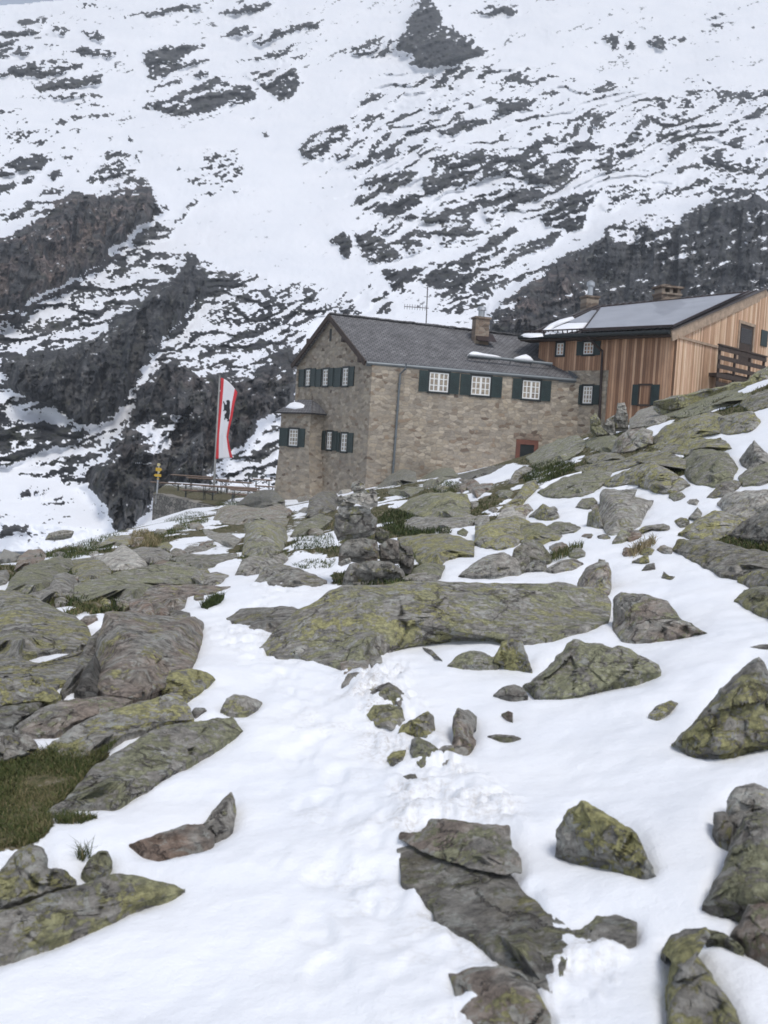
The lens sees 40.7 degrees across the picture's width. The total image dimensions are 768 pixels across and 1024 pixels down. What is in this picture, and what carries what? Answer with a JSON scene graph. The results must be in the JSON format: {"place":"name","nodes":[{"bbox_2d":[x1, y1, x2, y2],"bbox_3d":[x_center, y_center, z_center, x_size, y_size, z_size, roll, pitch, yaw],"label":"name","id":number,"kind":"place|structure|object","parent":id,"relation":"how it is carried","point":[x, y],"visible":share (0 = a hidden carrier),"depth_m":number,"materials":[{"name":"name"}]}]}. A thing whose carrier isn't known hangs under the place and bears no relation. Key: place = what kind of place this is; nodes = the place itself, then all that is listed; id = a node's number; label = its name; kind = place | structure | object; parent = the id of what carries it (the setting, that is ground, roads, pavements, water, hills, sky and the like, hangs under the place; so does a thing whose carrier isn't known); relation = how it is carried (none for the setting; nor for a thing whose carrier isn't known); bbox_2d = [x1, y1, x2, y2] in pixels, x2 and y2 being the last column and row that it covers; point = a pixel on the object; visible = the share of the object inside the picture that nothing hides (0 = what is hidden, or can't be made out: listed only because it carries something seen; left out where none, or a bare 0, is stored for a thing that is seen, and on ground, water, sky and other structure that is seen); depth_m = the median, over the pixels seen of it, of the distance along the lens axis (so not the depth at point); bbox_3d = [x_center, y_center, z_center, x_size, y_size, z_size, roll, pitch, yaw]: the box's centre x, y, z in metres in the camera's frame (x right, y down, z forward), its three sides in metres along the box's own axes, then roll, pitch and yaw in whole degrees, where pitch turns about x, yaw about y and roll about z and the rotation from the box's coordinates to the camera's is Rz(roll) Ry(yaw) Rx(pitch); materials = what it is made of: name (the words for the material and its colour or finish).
{"place":"outdoors","nodes":[
{"label":"outdoors","id":0,"kind":"place"},
{"bbox_2d":[154,482,273,505],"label":"terrace ground","id":1,"kind":"structure","parent":0,"point":[172,489],"depth_m":61.26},
{"bbox_2d":[212,375,220,494],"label":"flagpole","id":2,"kind":"object","parent":1,"relation":"on","point":[214,477],"visible":0.81,"depth_m":59.95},
{"bbox_2d":[216,378,236,458],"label":"flag","id":3,"kind":"object","parent":2,"relation":"hanging from","point":[228,393],"visible":1,"depth_m":59.92,"materials":[{"name":"fabric"}]},
{"bbox_2d":[0,0,767,550],"bbox_3d":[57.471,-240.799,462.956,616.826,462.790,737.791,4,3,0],"label":"mountain","id":4,"kind":"structure","parent":0,"point":[202,198],"depth_m":348.03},
{"bbox_2d":[0,379,767,1023],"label":"ground","id":5,"kind":"structure","parent":0,"point":[294,903],"depth_m":4.62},
{"bbox_2d":[0,732,39,762],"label":"boulder","id":6,"kind":"object","parent":5,"relation":"on","point":[13,745],"visible":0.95,"depth_m":5.76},
{"bbox_2d":[0,702,42,732],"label":"slab","id":7,"kind":"structure","parent":5,"relation":"on","point":[12,717],"depth_m":6.50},
{"bbox_2d":[14,549,45,571],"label":"boulder","id":8,"kind":"object","parent":5,"relation":"on","point":[27,557],"visible":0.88,"depth_m":19.51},
{"bbox_2d":[0,676,61,707],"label":"boulder","id":9,"kind":"object","parent":5,"relation":"on","point":[18,690],"visible":0.93,"depth_m":6.83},
{"bbox_2d":[0,844,76,909],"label":"boulder","id":10,"kind":"object","parent":5,"relation":"on","point":[27,875],"visible":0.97,"depth_m":4.01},
{"bbox_2d":[5,557,72,593],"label":"boulder","id":11,"kind":"object","parent":5,"relation":"on","point":[34,577],"visible":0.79,"depth_m":14.92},
{"bbox_2d":[0,650,82,690],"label":"slab","id":12,"kind":"structure","parent":5,"relation":"on","point":[55,673],"depth_m":7.69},
{"bbox_2d":[0,590,90,659],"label":"boulder","id":13,"kind":"object","parent":5,"relation":"on","point":[32,627],"visible":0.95,"depth_m":9.62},
{"bbox_2d":[30,572,77,602],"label":"boulder","id":14,"kind":"object","parent":5,"relation":"on","point":[63,583],"visible":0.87,"depth_m":13.00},
{"bbox_2d":[15,696,131,738],"bbox_3d":[-1.951,1.289,6.531,0.422,0.178,0.770,5,4,25],"label":"boulder","id":15,"kind":"object","parent":5,"relation":"on","point":[58,719],"visible":0.94,"depth_m":6.40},
{"bbox_2d":[60,628,100,699],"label":"slab","id":16,"kind":"structure","parent":5,"relation":"on","point":[71,682],"depth_m":7.92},
{"bbox_2d":[74,654,100,698],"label":"stone","id":17,"kind":"object","parent":5,"relation":"on","point":[87,686],"visible":0.91,"depth_m":7.10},
{"bbox_2d":[71,557,110,582],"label":"boulder","id":18,"kind":"object","parent":5,"relation":"on","point":[89,568],"visible":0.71,"depth_m":16.21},
{"bbox_2d":[0,873,184,965],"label":"slab","id":19,"kind":"structure","parent":5,"relation":"on","point":[50,921],"depth_m":3.81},
{"bbox_2d":[81,850,112,882],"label":"stone","id":20,"kind":"object","parent":5,"relation":"on","point":[98,865],"visible":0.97,"depth_m":4.23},
{"bbox_2d":[91,544,147,572],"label":"boulder","id":21,"kind":"object","parent":5,"relation":"on","point":[122,556],"visible":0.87,"depth_m":17.51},
{"bbox_2d":[48,693,193,762],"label":"slab","id":22,"kind":"structure","parent":5,"relation":"on","point":[133,721],"depth_m":6.26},
{"bbox_2d":[73,561,204,602],"bbox_3d":[-3.293,0.959,13.921,1.356,0.322,4.030,4,3,9],"label":"boulder","id":23,"kind":"object","parent":5,"relation":"on","point":[131,584],"visible":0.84,"depth_m":13.92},
{"bbox_2d":[45,717,242,814],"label":"slab","id":24,"kind":"structure","parent":5,"relation":"on","point":[137,768],"depth_m":5.60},
{"bbox_2d":[94,610,203,703],"bbox_3d":[-2.001,1.191,8.677,0.886,0.497,3.816,3,3,-8],"label":"boulder","id":25,"kind":"object","parent":5,"relation":"on","point":[140,656],"visible":0.91,"depth_m":8.04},
{"bbox_2d":[132,547,172,564],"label":"slab","id":26,"kind":"structure","parent":5,"relation":"on","point":[148,554],"depth_m":19.49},
{"bbox_2d":[129,824,214,861],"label":"slab","id":27,"kind":"structure","parent":5,"relation":"on","point":[185,840],"depth_m":4.53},
{"bbox_2d":[152,493,215,519],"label":"terrace wall","id":28,"kind":"structure","parent":5,"relation":"on","point":[166,505],"depth_m":55.50,"materials":[{"name":"stone"}]},
{"bbox_2d":[140,584,230,610],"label":"slab","id":29,"kind":"structure","parent":5,"relation":"on","point":[171,597],"depth_m":12.65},
{"bbox_2d":[162,668,214,702],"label":"stone","id":30,"kind":"object","parent":5,"relation":"on","point":[188,685],"visible":0.91,"depth_m":7.20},
{"bbox_2d":[170,553,237,568],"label":"slab","id":31,"kind":"structure","parent":5,"relation":"on","point":[199,561],"depth_m":17.93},
{"bbox_2d":[203,792,235,842],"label":"stone","id":32,"kind":"object","parent":5,"relation":"on","point":[219,822],"visible":0.99,"depth_m":4.75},
{"bbox_2d":[202,528,241,547],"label":"slab","id":33,"kind":"structure","parent":5,"relation":"on","point":[228,540],"depth_m":22.46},
{"bbox_2d":[220,694,261,717],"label":"stone","id":34,"kind":"object","parent":5,"relation":"on","point":[237,706],"visible":0.97,"depth_m":6.68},
{"bbox_2d":[213,504,287,524],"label":"boulder","id":35,"kind":"object","parent":5,"relation":"on","point":[235,514],"visible":0.76,"depth_m":28.96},
{"bbox_2d":[236,490,284,507],"bbox_3d":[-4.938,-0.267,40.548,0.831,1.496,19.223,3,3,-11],"label":"boulder","id":36,"kind":"object","parent":5,"relation":"on","point":[262,498],"visible":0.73,"depth_m":38.33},
{"bbox_2d":[235,553,287,575],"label":"boulder","id":37,"kind":"object","parent":5,"relation":"on","point":[252,565],"visible":0.82,"depth_m":15.88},
{"bbox_2d":[226,606,297,632],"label":"slab","id":38,"kind":"structure","parent":5,"relation":"on","point":[270,619],"depth_m":10.63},
{"bbox_2d":[242,519,287,557],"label":"boulder","id":39,"kind":"object","parent":5,"relation":"on","point":[266,538],"visible":0.94,"depth_m":18.92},
{"bbox_2d":[255,563,326,586],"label":"boulder","id":40,"kind":"object","parent":5,"relation":"on","point":[279,573],"visible":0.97,"depth_m":13.40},
{"bbox_2d":[290,514,332,536],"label":"boulder","id":41,"kind":"object","parent":5,"relation":"on","point":[318,521],"visible":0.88,"depth_m":22.35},
{"bbox_2d":[306,491,337,517],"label":"boulder","id":42,"kind":"object","parent":5,"relation":"on","point":[322,502],"visible":0.82,"depth_m":27.20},
{"bbox_2d":[342,560,404,584],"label":"cairn stone","id":43,"kind":"object","parent":5,"relation":"on","point":[359,573],"visible":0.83,"depth_m":12.81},
{"bbox_2d":[338,537,378,562],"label":"cairn stone","id":44,"kind":"object","parent":43,"relation":"on","point":[359,550],"visible":0.98,"depth_m":12.95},
{"bbox_2d":[334,513,376,540],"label":"cairn stone","id":45,"kind":"object","parent":44,"relation":"on","point":[353,526],"visible":0.96,"depth_m":12.93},
{"bbox_2d":[338,506,370,517],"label":"cairn stone","id":46,"kind":"object","parent":45,"relation":"on","point":[345,511],"visible":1,"depth_m":12.88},
{"bbox_2d":[343,493,377,507],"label":"cairn stone","id":47,"kind":"object","parent":46,"relation":"on","point":[367,500],"visible":1,"depth_m":12.81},
{"bbox_2d":[378,539,399,563],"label":"cairn stone","id":48,"kind":"object","parent":43,"relation":"on","point":[388,549],"visible":0.96,"depth_m":13.02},
{"bbox_2d":[0,385,767,848],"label":"grass","id":49,"kind":"structure","parent":5,"relation":"on","point":[58,767],"depth_m":11.10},
{"bbox_2d":[366,704,404,730],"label":"stone","id":50,"kind":"object","parent":5,"relation":"on","point":[389,717],"visible":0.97,"depth_m":6.41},
{"bbox_2d":[375,469,416,486],"bbox_3d":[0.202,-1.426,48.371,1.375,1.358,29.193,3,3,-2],"label":"boulder","id":51,"kind":"object","parent":5,"relation":"on","point":[401,476],"visible":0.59,"depth_m":39.17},
{"bbox_2d":[397,538,413,573],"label":"cairn stone","id":52,"kind":"object","parent":5,"relation":"on","point":[406,562],"visible":0.9,"depth_m":13.19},
{"bbox_2d":[398,711,434,737],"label":"stone","id":53,"kind":"object","parent":5,"relation":"on","point":[422,725],"visible":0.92,"depth_m":6.16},
{"bbox_2d":[410,737,437,767],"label":"stone","id":54,"kind":"object","parent":5,"relation":"on","point":[423,748],"visible":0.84,"depth_m":5.67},
{"bbox_2d":[274,287,580,499],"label":"stone house","id":55,"kind":"structure","parent":5,"relation":"on","point":[378,401],"depth_m":48.61,"materials":[{"name":"stone"}]},
{"bbox_2d":[333,366,354,387],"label":"window","id":56,"kind":"structure","parent":55,"relation":"in","point":[338,381],"depth_m":49.12,"materials":[{"name":"teal wood"}]},
{"bbox_2d":[418,370,459,394],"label":"window","id":57,"kind":"structure","parent":55,"relation":"in","point":[453,379],"depth_m":47.49,"materials":[{"name":"teal wood"}]},
{"bbox_2d":[460,374,502,397],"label":"window","id":58,"kind":"structure","parent":55,"relation":"in","point":[495,383],"depth_m":47.98,"materials":[{"name":"teal wood"}]},
{"bbox_2d":[512,378,551,401],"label":"window","id":59,"kind":"structure","parent":55,"relation":"in","point":[544,392],"depth_m":48.58,"materials":[{"name":"teal wood"}]},
{"bbox_2d":[398,491,470,517],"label":"boulder","id":60,"kind":"object","parent":5,"relation":"on","point":[448,504],"visible":0.89,"depth_m":21.71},
{"bbox_2d":[259,581,610,669],"bbox_3d":[0.899,1.026,9.843,2.488,0.692,4.264,6,4,36],"label":"boulder","id":61,"kind":"object","parent":5,"relation":"on","point":[333,628],"visible":0.97,"depth_m":9.15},
{"bbox_2d":[398,533,474,564],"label":"boulder","id":62,"kind":"object","parent":5,"relation":"on","point":[441,549],"visible":0.92,"depth_m":15.79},
{"bbox_2d":[420,467,457,488],"bbox_3d":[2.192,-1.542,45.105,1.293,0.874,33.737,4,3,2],"label":"boulder","id":63,"kind":"object","parent":5,"relation":"on","point":[443,474],"visible":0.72,"depth_m":33.98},
{"bbox_2d":[404,516,475,531],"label":"slab","id":64,"kind":"structure","parent":5,"relation":"on","point":[445,522],"depth_m":19.52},
{"bbox_2d":[452,708,476,755],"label":"stone","id":65,"kind":"object","parent":5,"relation":"on","point":[464,724],"visible":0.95,"depth_m":5.89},
{"bbox_2d":[447,651,499,670],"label":"stone","id":66,"kind":"object","parent":5,"relation":"on","point":[474,660],"visible":0.91,"depth_m":8.05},
{"bbox_2d":[397,845,571,993],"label":"slab","id":67,"kind":"structure","parent":5,"relation":"on","point":[503,920],"depth_m":3.58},
{"bbox_2d":[399,818,521,874],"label":"slab","id":68,"kind":"structure","parent":67,"relation":"on","point":[481,847],"depth_m":4.05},
{"bbox_2d":[458,552,521,578],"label":"boulder","id":69,"kind":"object","parent":5,"relation":"on","point":[498,565],"visible":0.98,"depth_m":12.87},
{"bbox_2d":[448,965,550,1023],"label":"boulder","id":70,"kind":"object","parent":5,"relation":"on","point":[506,995],"visible":0.98,"depth_m":2.90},
{"bbox_2d":[474,515,529,549],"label":"boulder","id":71,"kind":"object","parent":5,"relation":"on","point":[501,534],"visible":0.89,"depth_m":16.37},
{"bbox_2d":[493,639,532,672],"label":"stone","id":72,"kind":"object","parent":5,"relation":"on","point":[511,654],"visible":0.97,"depth_m":7.83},
{"bbox_2d":[497,480,538,512],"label":"boulder","id":73,"kind":"object","parent":5,"relation":"on","point":[527,490],"visible":0.88,"depth_m":21.20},
{"bbox_2d":[512,540,551,573],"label":"boulder","id":74,"kind":"object","parent":5,"relation":"on","point":[525,553],"visible":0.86,"depth_m":13.46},
{"bbox_2d":[520,522,561,544],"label":"boulder","id":75,"kind":"object","parent":5,"relation":"on","point":[541,533],"visible":0.74,"depth_m":16.21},
{"bbox_2d":[526,435,585,466],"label":"boulder","id":76,"kind":"object","parent":5,"relation":"on","point":[559,449],"visible":0.89,"depth_m":27.62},
{"bbox_2d":[543,558,582,573],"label":"stone","id":77,"kind":"object","parent":5,"relation":"on","point":[571,564],"visible":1,"depth_m":12.93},
{"bbox_2d":[537,470,611,498],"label":"boulder","id":78,"kind":"object","parent":5,"relation":"on","point":[579,484],"visible":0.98,"depth_m":20.78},
{"bbox_2d":[522,639,660,699],"bbox_3d":[1.372,1.112,7.077,0.780,0.419,0.720,2,3,-17],"label":"boulder","id":79,"kind":"object","parent":5,"relation":"on","point":[577,668],"visible":0.99,"depth_m":6.87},
{"bbox_2d":[577,562,611,595],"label":"stone","id":80,"kind":"object","parent":5,"relation":"on","point":[597,575],"visible":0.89,"depth_m":11.12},
{"bbox_2d":[584,435,617,452],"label":"boulder","id":81,"kind":"object","parent":5,"relation":"on","point":[602,443],"visible":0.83,"depth_m":25.44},
{"bbox_2d":[571,914,636,948],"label":"slab","id":82,"kind":"structure","parent":5,"relation":"on","point":[619,929],"depth_m":3.31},
{"bbox_2d":[555,800,655,879],"bbox_3d":[0.800,1.248,3.864,0.187,0.296,0.557,2,3,-17],"label":"boulder","id":83,"kind":"object","parent":5,"relation":"on","point":[588,834],"visible":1,"depth_m":3.81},
{"bbox_2d":[599,489,653,535],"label":"boulder","id":84,"kind":"object","parent":5,"relation":"on","point":[625,510],"visible":0.94,"depth_m":16.52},
{"bbox_2d":[570,450,685,472],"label":"slab","id":85,"kind":"structure","parent":5,"relation":"on","point":[665,458],"depth_m":21.46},
{"bbox_2d":[611,427,652,453],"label":"boulder","id":86,"kind":"object","parent":5,"relation":"on","point":[631,440],"visible":0.95,"depth_m":23.18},
{"bbox_2d":[518,280,767,435],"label":"timber house","id":87,"kind":"structure","parent":5,"relation":"on","point":[667,340],"depth_m":48.49,"materials":[{"name":"wood"}]},
{"bbox_2d":[578,384,599,404],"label":"window","id":88,"kind":"structure","parent":87,"relation":"in","point":[594,394],"depth_m":48.82,"materials":[{"name":"teal wood"}]},
{"bbox_2d":[631,384,659,405],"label":"window","id":89,"kind":"structure","parent":87,"relation":"in","point":[654,388],"depth_m":46.64,"materials":[{"name":"teal wood"}]},
{"bbox_2d":[736,320,755,362],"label":"door","id":90,"kind":"structure","parent":87,"relation":"in","point":[746,330],"depth_m":50.96,"materials":[{"name":"grey wood"}]},
{"bbox_2d":[603,461,690,493],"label":"boulder","id":91,"kind":"object","parent":5,"relation":"on","point":[653,477],"visible":0.93,"depth_m":18.71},
{"bbox_2d":[629,406,669,428],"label":"boulder","id":92,"kind":"object","parent":5,"relation":"on","point":[648,416],"visible":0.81,"depth_m":27.00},
{"bbox_2d":[612,592,705,643],"bbox_3d":[2.151,0.907,8.684,0.526,0.386,1.361,3,3,-10],"label":"boulder","id":93,"kind":"object","parent":5,"relation":"on","point":[641,618],"visible":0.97,"depth_m":8.43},
{"bbox_2d":[653,412,721,444],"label":"boulder","id":94,"kind":"object","parent":5,"relation":"on","point":[703,425],"visible":0.91,"depth_m":22.28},
{"bbox_2d":[650,437,731,456],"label":"slab","id":95,"kind":"structure","parent":5,"relation":"on","point":[686,447],"depth_m":20.91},
{"bbox_2d":[660,927,740,1023],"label":"boulder","id":96,"kind":"object","parent":5,"relation":"on","point":[695,993],"visible":0.99,"depth_m":2.77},
{"bbox_2d":[665,385,750,418],"bbox_3d":[8.088,-2.689,26.022,1.804,1.041,6.264,4,3,0],"label":"boulder","id":97,"kind":"object","parent":5,"relation":"on","point":[733,399],"visible":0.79,"depth_m":25.17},
{"bbox_2d":[653,366,767,414],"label":"boulder","id":98,"kind":"object","parent":5,"relation":"on","point":[668,404],"visible":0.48,"depth_m":26.74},
{"bbox_2d":[684,449,737,487],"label":"boulder","id":99,"kind":"object","parent":5,"relation":"on","point":[712,468],"visible":0.93,"depth_m":18.03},
{"bbox_2d":[678,510,747,540],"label":"boulder","id":100,"kind":"object","parent":5,"relation":"on","point":[714,525],"visible":0.91,"depth_m":13.63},
{"bbox_2d":[671,657,767,758],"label":"boulder","id":101,"kind":"object","parent":5,"relation":"on","point":[731,721],"visible":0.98,"depth_m":4.97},
{"bbox_2d":[672,538,767,579],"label":"boulder","id":102,"kind":"object","parent":5,"relation":"on","point":[720,559],"visible":0.97,"depth_m":11.54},
{"bbox_2d":[712,811,732,850],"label":"stone","id":103,"kind":"object","parent":5,"relation":"on","point":[722,833],"visible":0.98,"depth_m":3.82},
{"bbox_2d":[707,480,742,498],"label":"slab","id":104,"kind":"structure","parent":5,"relation":"on","point":[721,489],"depth_m":16.26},
{"bbox_2d":[702,807,767,922],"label":"boulder","id":105,"kind":"object","parent":5,"relation":"on","point":[739,883],"visible":0.97,"depth_m":3.33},
{"bbox_2d":[718,411,760,434],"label":"boulder","id":106,"kind":"object","parent":5,"relation":"on","point":[739,422],"visible":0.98,"depth_m":20.86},
{"bbox_2d":[717,489,767,517],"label":"slab","id":107,"kind":"structure","parent":5,"relation":"on","point":[746,503],"depth_m":14.65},
{"bbox_2d":[726,783,767,835],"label":"boulder","id":108,"kind":"object","parent":5,"relation":"on","point":[742,800],"visible":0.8,"depth_m":3.92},
{"bbox_2d":[729,511,767,544],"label":"boulder","id":109,"kind":"object","parent":5,"relation":"on","point":[752,527],"visible":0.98,"depth_m":12.74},
{"bbox_2d":[730,902,767,967],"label":"boulder","id":110,"kind":"object","parent":5,"relation":"on","point":[749,934],"visible":0.92,"depth_m":3.06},
{"bbox_2d":[734,586,767,618],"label":"boulder","id":111,"kind":"object","parent":5,"relation":"on","point":[754,600],"visible":0.98,"depth_m":9.08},
{"bbox_2d":[737,569,767,587],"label":"boulder","id":112,"kind":"object","parent":5,"relation":"on","point":[754,579],"visible":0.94,"depth_m":10.17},
{"bbox_2d":[738,462,767,486],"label":"boulder","id":113,"kind":"object","parent":5,"relation":"on","point":[756,476],"visible":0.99,"depth_m":16.43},
{"bbox_2d":[739,440,767,468],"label":"boulder","id":114,"kind":"object","parent":5,"relation":"on","point":[755,454],"visible":0.89,"depth_m":17.59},
{"bbox_2d":[739,389,767,411],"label":"boulder","id":115,"kind":"object","parent":5,"relation":"on","point":[757,401],"visible":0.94,"depth_m":22.12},
{"bbox_2d":[493,684,527,701],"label":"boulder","id":116,"kind":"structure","parent":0,"point":[513,693],"depth_m":6.96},
{"bbox_2d":[705,929,743,955],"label":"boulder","id":117,"kind":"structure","parent":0,"point":[719,939],"depth_m":3.12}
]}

